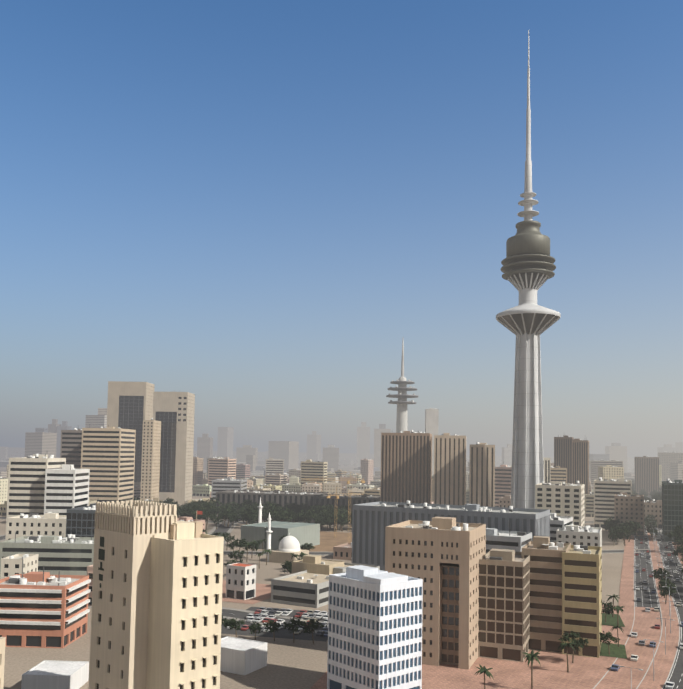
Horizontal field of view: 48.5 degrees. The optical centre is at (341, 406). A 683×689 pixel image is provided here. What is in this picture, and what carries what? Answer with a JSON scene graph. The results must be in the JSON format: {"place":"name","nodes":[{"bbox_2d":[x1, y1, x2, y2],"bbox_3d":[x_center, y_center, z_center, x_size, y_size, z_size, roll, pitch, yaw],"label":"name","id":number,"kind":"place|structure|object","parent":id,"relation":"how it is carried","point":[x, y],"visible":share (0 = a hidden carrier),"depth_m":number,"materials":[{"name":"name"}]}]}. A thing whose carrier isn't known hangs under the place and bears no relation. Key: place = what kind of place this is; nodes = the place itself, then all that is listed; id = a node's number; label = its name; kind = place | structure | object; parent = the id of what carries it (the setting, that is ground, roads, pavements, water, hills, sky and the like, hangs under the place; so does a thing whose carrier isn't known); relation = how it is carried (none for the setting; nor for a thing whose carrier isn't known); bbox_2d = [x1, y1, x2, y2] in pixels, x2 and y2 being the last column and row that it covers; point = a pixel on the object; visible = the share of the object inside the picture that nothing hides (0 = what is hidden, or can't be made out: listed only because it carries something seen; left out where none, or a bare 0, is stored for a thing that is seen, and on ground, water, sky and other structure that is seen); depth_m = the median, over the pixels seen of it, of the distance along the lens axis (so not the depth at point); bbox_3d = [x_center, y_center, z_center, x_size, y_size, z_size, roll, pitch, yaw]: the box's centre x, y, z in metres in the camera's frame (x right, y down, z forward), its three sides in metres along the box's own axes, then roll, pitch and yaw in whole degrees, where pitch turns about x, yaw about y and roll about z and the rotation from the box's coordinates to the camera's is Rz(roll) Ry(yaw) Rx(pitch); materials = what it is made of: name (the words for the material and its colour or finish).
{"place":"outdoors","nodes":[
{"label":"outdoors","id":0,"kind":"place"},
{"bbox_2d":[44,465,89,514],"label":"white building","id":1,"kind":"structure","parent":0,"point":[66,487],"depth_m":418.16,"materials":[{"name":"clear concrete"}]},
{"bbox_2d":[107,379,154,486],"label":"high-rise building","id":2,"kind":"structure","parent":0,"point":[129,405],"depth_m":909.36,"materials":[{"name":"beige concrete"}]},
{"bbox_2d":[211,477,246,499],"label":"grey building","id":3,"kind":"structure","parent":0,"point":[220,484],"depth_m":799.56,"materials":[{"name":"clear concrete"}]},
{"bbox_2d":[0,447,681,688],"bbox_3d":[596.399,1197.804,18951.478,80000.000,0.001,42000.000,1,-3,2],"label":"ground","id":4,"kind":"structure","parent":0,"point":[299,664],"depth_m":235.16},
{"bbox_2d":[0,637,5,688],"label":"cream building","id":5,"kind":"structure","parent":4,"relation":"on","point":[2,651],"depth_m":109.88,"materials":[{"name":"beige concrete"}]},
{"bbox_2d":[0,501,6,515],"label":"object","id":6,"kind":"object","parent":4,"relation":"on","point":[3,509],"visible":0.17,"depth_m":664.90,"materials":[{"name":"beige concrete"}]},
{"bbox_2d":[0,477,7,503],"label":"building","id":7,"kind":"structure","parent":4,"relation":"on","point":[3,488],"depth_m":764.72,"materials":[{"name":"beige concrete"}]},
{"bbox_2d":[0,548,37,578],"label":"building","id":8,"kind":"structure","parent":4,"relation":"on","point":[21,563],"depth_m":288.03,"materials":[{"name":"beige concrete"}]},
{"bbox_2d":[5,453,65,540],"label":"white building","id":9,"kind":"structure","parent":4,"relation":"on","point":[26,486],"depth_m":422.68,"materials":[{"name":"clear concrete"}]},
{"bbox_2d":[6,513,65,540],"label":"building","id":10,"kind":"structure","parent":4,"relation":"on","point":[27,525],"depth_m":376.74,"materials":[{"name":"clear concrete"}]},
{"bbox_2d":[0,565,90,647],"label":"office building","id":11,"kind":"structure","parent":4,"relation":"on","point":[39,608],"depth_m":232.28,"materials":[{"name":"concrete"}]},
{"bbox_2d":[0,529,93,574],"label":"long building","id":12,"kind":"structure","parent":4,"relation":"on","point":[62,554],"depth_m":319.74,"materials":[{"name":"grey concrete"}]},
{"bbox_2d":[21,660,88,688],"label":"white shed","id":13,"kind":"structure","parent":4,"relation":"on","point":[49,674],"depth_m":189.71,"materials":[{"name":"clear concrete"}]},
{"bbox_2d":[60,428,81,468],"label":"office building","id":14,"kind":"structure","parent":4,"relation":"on","point":[71,445],"depth_m":645.49,"materials":[{"name":"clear concrete"}]},
{"bbox_2d":[66,505,95,539],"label":"office building","id":15,"kind":"structure","parent":4,"relation":"on","point":[80,521],"depth_m":344.12,"materials":[{"name":"black"}]},
{"bbox_2d":[81,421,135,504],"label":"office building","id":16,"kind":"structure","parent":4,"relation":"on","point":[108,456],"depth_m":612.35,"materials":[{"name":"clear concrete"}]},
{"bbox_2d":[89,500,176,688],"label":"tall building","id":17,"kind":"structure","parent":4,"relation":"on","point":[124,534],"depth_m":161.86,"materials":[{"name":"beige concrete"}]},
{"bbox_2d":[146,524,223,688],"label":"building wing","id":18,"kind":"structure","parent":17,"relation":"attached to","point":[185,610],"depth_m":158.53,"materials":[{"name":"beige concrete"}]},
{"bbox_2d":[171,511,202,536],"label":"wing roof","id":19,"kind":"structure","parent":18,"relation":"attached to","point":[198,525],"depth_m":169.37,"materials":[{"name":"beige concrete"}]},
{"bbox_2d":[140,416,160,499],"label":"building","id":20,"kind":"structure","parent":4,"relation":"on","point":[150,463],"depth_m":805.20,"materials":[{"name":"beige concrete"}]},
{"bbox_2d":[153,391,194,503],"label":"high-rise building","id":21,"kind":"structure","parent":4,"relation":"on","point":[173,412],"depth_m":855.55,"materials":[{"name":"beige concrete"}]},
{"bbox_2d":[177,516,204,533],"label":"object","id":22,"kind":"object","parent":4,"relation":"on","point":[187,520],"visible":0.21,"depth_m":462.39,"materials":[{"name":"beige concrete"}]},
{"bbox_2d":[192,457,202,489],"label":"building","id":23,"kind":"structure","parent":4,"relation":"on","point":[197,470],"depth_m":1146.31,"materials":[{"name":"grey concrete"}]},
{"bbox_2d":[201,502,217,524],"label":"tree","id":24,"kind":"object","parent":4,"relation":"on","point":[210,510],"visible":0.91,"depth_m":615.22,"materials":[{"name":"green plant"}]},
{"bbox_2d":[208,457,235,484],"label":"building","id":25,"kind":"structure","parent":4,"relation":"on","point":[223,468],"depth_m":1124.51,"materials":[{"name":"beige concrete"}]},
{"bbox_2d":[227,618,244,637],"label":"tree","id":26,"kind":"object","parent":4,"relation":"on","point":[232,623],"visible":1,"depth_m":245.82,"materials":[{"name":"green plant"}]},
{"bbox_2d":[227,549,245,559],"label":"tree","id":27,"kind":"object","parent":4,"relation":"on","point":[232,555],"visible":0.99,"depth_m":401.87,"materials":[{"name":"green plant"}]},
{"bbox_2d":[226,563,255,599],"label":"building","id":28,"kind":"structure","parent":4,"relation":"on","point":[240,581],"depth_m":313.02,"materials":[{"name":"clear concrete"}]},
{"bbox_2d":[236,464,249,478],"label":"building","id":29,"kind":"structure","parent":4,"relation":"on","point":[242,470],"depth_m":1450.11,"materials":[{"name":"beige concrete"}]},
{"bbox_2d":[220,636,266,674],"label":"white shed","id":30,"kind":"structure","parent":4,"relation":"on","point":[240,656],"depth_m":210.24,"materials":[{"name":"white paint"}]},
{"bbox_2d":[241,507,258,523],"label":"tree","id":31,"kind":"object","parent":4,"relation":"on","point":[251,513],"visible":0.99,"depth_m":591.66,"materials":[{"name":"green plant"}]},
{"bbox_2d":[249,621,261,639],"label":"tree","id":32,"kind":"object","parent":4,"relation":"on","point":[253,628],"visible":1,"depth_m":245.83,"materials":[{"name":"green plant"}]},
{"bbox_2d":[253,484,281,490],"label":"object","id":33,"kind":"object","parent":4,"relation":"on","point":[275,487],"visible":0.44,"depth_m":981.40,"materials":[{"name":"beige concrete"}]},
{"bbox_2d":[241,521,296,548],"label":"green shed","id":34,"kind":"structure","parent":4,"relation":"on","point":[256,532],"depth_m":477.69,"materials":[{"name":"clear concrete"}]},
{"bbox_2d":[215,488,327,515],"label":"building","id":35,"kind":"structure","parent":4,"relation":"on","point":[282,498],"depth_m":719.64,"materials":[{"name":"grey concrete"}]},
{"bbox_2d":[263,618,283,640],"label":"tree","id":36,"kind":"object","parent":4,"relation":"on","point":[272,625],"visible":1,"depth_m":243.14,"materials":[{"name":"green plant"}]},
{"bbox_2d":[265,458,283,474],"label":"building","id":37,"kind":"structure","parent":4,"relation":"on","point":[274,466],"depth_m":1174.12,"materials":[{"name":"beige concrete"}]},
{"bbox_2d":[265,471,286,484],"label":"building","id":38,"kind":"structure","parent":4,"relation":"on","point":[276,479],"depth_m":1114.73,"materials":[{"name":"beige concrete"}]},
{"bbox_2d":[273,510,292,521],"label":"tree","id":39,"kind":"object","parent":4,"relation":"on","point":[283,515],"visible":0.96,"depth_m":584.93,"materials":[{"name":"green plant"}]},
{"bbox_2d":[266,512,308,562],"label":"mosque","id":40,"kind":"structure","parent":4,"relation":"on","point":[288,545],"depth_m":416.83,"materials":[{"name":"white concrete"}]},
{"bbox_2d":[280,483,299,490],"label":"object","id":41,"kind":"object","parent":4,"relation":"on","point":[291,487],"visible":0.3,"depth_m":1012.03,"materials":[{"name":"beige concrete"}]},
{"bbox_2d":[283,615,303,642],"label":"tree","id":42,"kind":"object","parent":4,"relation":"on","point":[294,623],"visible":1,"depth_m":241.61,"materials":[{"name":"green plant"}]},
{"bbox_2d":[301,511,316,521],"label":"tree","id":43,"kind":"object","parent":4,"relation":"on","point":[310,514],"visible":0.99,"depth_m":595.15,"materials":[{"name":"green plant"}]},
{"bbox_2d":[302,483,320,491],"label":"building","id":44,"kind":"structure","parent":4,"relation":"on","point":[310,487],"depth_m":881.02,"materials":[{"name":"beige concrete"}]},
{"bbox_2d":[300,619,323,643],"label":"tree","id":45,"kind":"object","parent":4,"relation":"on","point":[311,622],"visible":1,"depth_m":240.75,"materials":[{"name":"green plant"}]},
{"bbox_2d":[300,460,326,491],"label":"building","id":46,"kind":"structure","parent":4,"relation":"on","point":[312,469],"depth_m":976.64,"materials":[{"name":"beige concrete"}]},
{"bbox_2d":[292,555,343,574],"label":"small building","id":47,"kind":"structure","parent":4,"relation":"on","point":[323,564],"depth_m":334.13,"materials":[{"name":"beige concrete"}]},
{"bbox_2d":[271,560,371,607],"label":"low-rise building","id":48,"kind":"structure","parent":4,"relation":"on","point":[304,588],"depth_m":304.62,"materials":[{"name":"beige concrete"}]},
{"bbox_2d":[323,481,340,493],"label":"building","id":49,"kind":"structure","parent":4,"relation":"on","point":[329,488],"depth_m":842.58,"materials":[{"name":"beige concrete"}]},
{"bbox_2d":[0,408,682,481],"bbox_3d":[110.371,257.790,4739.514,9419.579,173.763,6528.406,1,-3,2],"label":"city skyline","id":50,"kind":"structure","parent":4,"relation":"on","point":[40,441],"depth_m":2491.83},
{"bbox_2d":[333,514,349,531],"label":"tree","id":51,"kind":"object","parent":4,"relation":"on","point":[342,521],"visible":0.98,"depth_m":582.35,"materials":[{"name":"green plant"}]},
{"bbox_2d":[333,542,351,559],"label":"building","id":52,"kind":"structure","parent":4,"relation":"on","point":[342,551],"depth_m":432.10,"materials":[{"name":"beige concrete"}]},
{"bbox_2d":[315,491,379,511],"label":"building","id":53,"kind":"structure","parent":4,"relation":"on","point":[344,499],"depth_m":692.62,"materials":[{"name":"grey concrete"}]},
{"bbox_2d":[340,473,356,487],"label":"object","id":54,"kind":"object","parent":4,"relation":"on","point":[344,483],"visible":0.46,"depth_m":1192.29,"materials":[{"name":"concrete"}]},
{"bbox_2d":[347,483,373,492],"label":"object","id":55,"kind":"object","parent":4,"relation":"on","point":[358,486],"visible":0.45,"depth_m":1000.19,"materials":[{"name":"beige concrete"}]},
{"bbox_2d":[360,459,373,484],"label":"building","id":56,"kind":"structure","parent":4,"relation":"on","point":[367,469],"depth_m":1395.30,"materials":[{"name":"concrete"}]},
{"bbox_2d":[364,488,380,494],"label":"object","id":57,"kind":"object","parent":4,"relation":"on","point":[374,491],"visible":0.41,"depth_m":804.79,"materials":[{"name":"concrete"}]},
{"bbox_2d":[327,565,422,688],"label":"office building","id":58,"kind":"structure","parent":4,"relation":"on","point":[374,626],"depth_m":187.55,"materials":[{"name":"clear glass"}]},
{"bbox_2d":[386,340,417,432],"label":"communications tower","id":59,"kind":"structure","parent":4,"relation":"on","point":[402,396],"depth_m":1041.57,"materials":[{"name":"concrete"}]},
{"bbox_2d":[380,429,431,503],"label":"brown building","id":60,"kind":"structure","parent":4,"relation":"on","point":[406,467],"depth_m":659.50,"materials":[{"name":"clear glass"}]},
{"bbox_2d":[425,408,438,474],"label":"high-rise building","id":61,"kind":"structure","parent":4,"relation":"on","point":[431,420],"depth_m":1195.20,"materials":[{"name":"beige concrete"}]},
{"bbox_2d":[385,517,485,669],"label":"building","id":62,"kind":"structure","parent":4,"relation":"on","point":[440,556],"depth_m":221.13,"materials":[{"name":"beige concrete"}]},
{"bbox_2d":[221,531,660,688],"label":"plaza paving","id":63,"kind":"structure","parent":4,"relation":"on","point":[550,672],"depth_m":223.06,"materials":[{"name":"brick pavers"},{"name":"pink tile"}]},
{"bbox_2d":[266,522,319,549],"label":"green shed","id":64,"kind":"structure","parent":63,"relation":"on","point":[302,533],"depth_m":478.95,"materials":[{"name":"clear concrete"}]},
{"bbox_2d":[302,472,364,541],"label":"crane","id":65,"kind":"object","parent":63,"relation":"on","point":[362,481],"visible":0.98,"depth_m":510.28,"materials":[{"name":"brown paint"}]},
{"bbox_2d":[433,433,465,504],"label":"brown building","id":66,"kind":"structure","parent":4,"relation":"on","point":[450,468],"depth_m":634.11,"materials":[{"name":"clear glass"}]},
{"bbox_2d":[352,499,549,565],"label":"office building","id":67,"kind":"structure","parent":4,"relation":"on","point":[371,521],"depth_m":370.27,"materials":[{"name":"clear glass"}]},
{"bbox_2d":[474,664,494,688],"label":"palm","id":68,"kind":"object","parent":4,"relation":"on","point":[484,670],"visible":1,"depth_m":185.69,"materials":[{"name":"green plant"}]},
{"bbox_2d":[495,462,511,506],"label":"building","id":69,"kind":"structure","parent":4,"relation":"on","point":[503,472],"depth_m":807.06,"materials":[{"name":"beige concrete"}]},
{"bbox_2d":[478,545,529,661],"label":"narrow building","id":70,"kind":"structure","parent":4,"relation":"on","point":[504,604],"depth_m":228.01,"materials":[{"name":"brown concrete"}]},
{"bbox_2d":[499,495,510,507],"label":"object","id":71,"kind":"object","parent":4,"relation":"on","point":[507,498],"visible":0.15,"depth_m":687.22,"materials":[{"name":"brown concrete"}]},
{"bbox_2d":[479,519,531,552],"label":"building","id":72,"kind":"structure","parent":4,"relation":"on","point":[512,539],"depth_m":313.74,"materials":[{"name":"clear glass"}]},
{"bbox_2d":[523,650,540,688],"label":"palm","id":73,"kind":"object","parent":4,"relation":"on","point":[532,655],"visible":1,"depth_m":197.05,"materials":[{"name":"green plant"}]},
{"bbox_2d":[522,540,570,652],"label":"olive building","id":74,"kind":"structure","parent":4,"relation":"on","point":[545,630],"depth_m":238.38,"materials":[{"name":"brown concrete"}]},
{"bbox_2d":[550,463,566,482],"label":"building","id":75,"kind":"structure","parent":4,"relation":"on","point":[557,474],"depth_m":823.92,"materials":[{"name":"concrete"}]},
{"bbox_2d":[550,513,572,540],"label":"building","id":76,"kind":"structure","parent":4,"relation":"on","point":[560,523],"depth_m":406.87,"materials":[{"name":"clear glass"}]},
{"bbox_2d":[554,436,573,483],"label":"high-rise building","id":77,"kind":"structure","parent":4,"relation":"on","point":[563,451],"depth_m":869.31,"materials":[{"name":"brown concrete"}]},
{"bbox_2d":[557,643,575,672],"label":"palm","id":78,"kind":"object","parent":4,"relation":"on","point":[562,646],"visible":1,"depth_m":214.51,"materials":[{"name":"green plant"}]},
{"bbox_2d":[558,631,588,662],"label":"tree","id":79,"kind":"object","parent":4,"relation":"on","point":[572,636],"visible":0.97,"depth_m":224.60,"materials":[{"name":"green plant"}]},
{"bbox_2d":[556,522,601,546],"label":"building","id":80,"kind":"structure","parent":4,"relation":"on","point":[582,535],"depth_m":392.70,"materials":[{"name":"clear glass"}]},
{"bbox_2d":[573,438,588,494],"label":"high-rise building","id":81,"kind":"structure","parent":4,"relation":"on","point":[580,461],"depth_m":875.74,"materials":[{"name":"brown concrete"}]},
{"bbox_2d":[562,545,601,657],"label":"olive building","id":82,"kind":"structure","parent":4,"relation":"on","point":[582,591],"depth_m":233.51,"materials":[{"name":"yellow concrete"}]},
{"bbox_2d":[585,492,593,516],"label":"building","id":83,"kind":"structure","parent":4,"relation":"on","point":[589,505],"depth_m":765.12,"materials":[{"name":"concrete"}]},
{"bbox_2d":[602,601,615,622],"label":"tree","id":84,"kind":"object","parent":4,"relation":"on","point":[606,610],"visible":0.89,"depth_m":278.88,"materials":[{"name":"green plant"}]},
{"bbox_2d":[599,631,619,654],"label":"tree","id":85,"kind":"object","parent":4,"relation":"on","point":[605,637],"visible":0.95,"depth_m":234.12,"materials":[{"name":"green plant"}]},
{"bbox_2d":[598,463,623,479],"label":"building","id":86,"kind":"structure","parent":4,"relation":"on","point":[612,472],"depth_m":990.26,"materials":[{"name":"concrete"}]},
{"bbox_2d":[594,477,631,528],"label":"building","id":87,"kind":"structure","parent":4,"relation":"on","point":[606,490],"depth_m":646.10,"materials":[{"name":"beige concrete"}]},
{"bbox_2d":[613,526,633,545],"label":"tree","id":88,"kind":"object","parent":4,"relation":"on","point":[620,531],"visible":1,"depth_m":523.42,"materials":[{"name":"green plant"}]},
{"bbox_2d":[614,493,643,535],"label":"building","id":89,"kind":"structure","parent":4,"relation":"on","point":[628,507],"depth_m":595.96,"materials":[{"name":"brown concrete"}]},
{"bbox_2d":[621,519,641,541],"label":"tree","id":90,"kind":"object","parent":4,"relation":"on","point":[629,525],"visible":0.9,"depth_m":543.80,"materials":[{"name":"green plant"}]},
{"bbox_2d":[634,456,658,495],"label":"tall building","id":91,"kind":"structure","parent":4,"relation":"on","point":[646,473],"depth_m":1219.50,"materials":[{"name":"grey concrete"}]},
{"bbox_2d":[644,499,661,528],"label":"building","id":92,"kind":"structure","parent":4,"relation":"on","point":[652,507],"depth_m":658.34,"materials":[{"name":"beige concrete"}]},
{"bbox_2d":[658,452,682,480],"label":"building","id":93,"kind":"structure","parent":4,"relation":"on","point":[666,459],"depth_m":1664.56,"materials":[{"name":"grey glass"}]},
{"bbox_2d":[662,479,682,541],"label":"building","id":94,"kind":"structure","parent":4,"relation":"on","point":[672,504],"depth_m":551.73,"materials":[{"name":"grey"}]},
{"bbox_2d":[664,524,682,547],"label":"tree","id":95,"kind":"object","parent":4,"relation":"on","point":[678,531],"visible":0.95,"depth_m":486.97,"materials":[{"name":"green plant"}]},
{"bbox_2d":[0,466,682,688],"bbox_3d":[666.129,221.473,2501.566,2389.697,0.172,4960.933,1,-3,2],"label":"roads","id":96,"kind":"structure","parent":0,"point":[668,666],"depth_m":310.11,"materials":[{"name":"grey asphalt"}]},
{"bbox_2d":[87,565,92,605],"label":"building","id":97,"kind":"structure","parent":96,"relation":"on","point":[90,571],"depth_m":294.94,"materials":[{"name":"beige concrete"}]},
{"bbox_2d":[192,484,211,496],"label":"building","id":98,"kind":"structure","parent":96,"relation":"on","point":[202,490],"depth_m":997.33,"materials":[{"name":"beige concrete"}]},
{"bbox_2d":[227,525,682,688],"bbox_3d":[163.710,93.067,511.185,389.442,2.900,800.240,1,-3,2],"label":"cars","id":99,"kind":"object","parent":96,"relation":"on","point":[263,614],"visible":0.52,"depth_m":277.44,"materials":[{"name":"grey paint"}]},
{"bbox_2d":[619,518,678,688],"bbox_3d":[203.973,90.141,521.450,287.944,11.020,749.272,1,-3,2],"label":"street lamps","id":100,"kind":"object","parent":96,"relation":"on","point":[653,535],"visible":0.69,"depth_m":263.91,"materials":[{"name":"silver metal"}]},
{"bbox_2d":[659,585,676,603],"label":"tree","id":101,"kind":"object","parent":96,"relation":"on","point":[663,592],"visible":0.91,"depth_m":316.41,"materials":[{"name":"green plant"}]},
{"bbox_2d":[0,0,682,457],"label":"sky","id":102,"kind":"structure","parent":0,"point":[250,209],"materials":[{"name":"blue"}]},
{"bbox_2d":[469,439,494,506],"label":"brown building","id":103,"kind":"structure","parent":0,"point":[482,477],"depth_m":609.26,"materials":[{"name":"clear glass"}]},
{"bbox_2d":[496,30,560,508],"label":"telecommunications tower","id":104,"kind":"structure","parent":0,"point":[528,268],"depth_m":580.43,"materials":[{"name":"grey concrete"}]},
{"bbox_2d":[543,455,549,482],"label":"building","id":105,"kind":"structure","parent":0,"point":[546,464],"depth_m":600.11,"materials":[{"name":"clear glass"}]},
{"bbox_2d":[535,481,584,525],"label":"white building","id":106,"kind":"structure","parent":0,"point":[563,498],"depth_m":503.74,"materials":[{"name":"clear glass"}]},
{"bbox_2d":[590,460,622,485],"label":"building","id":107,"kind":"structure","parent":0,"point":[594,464],"depth_m":1425.34,"materials":[{"name":"grey concrete"}]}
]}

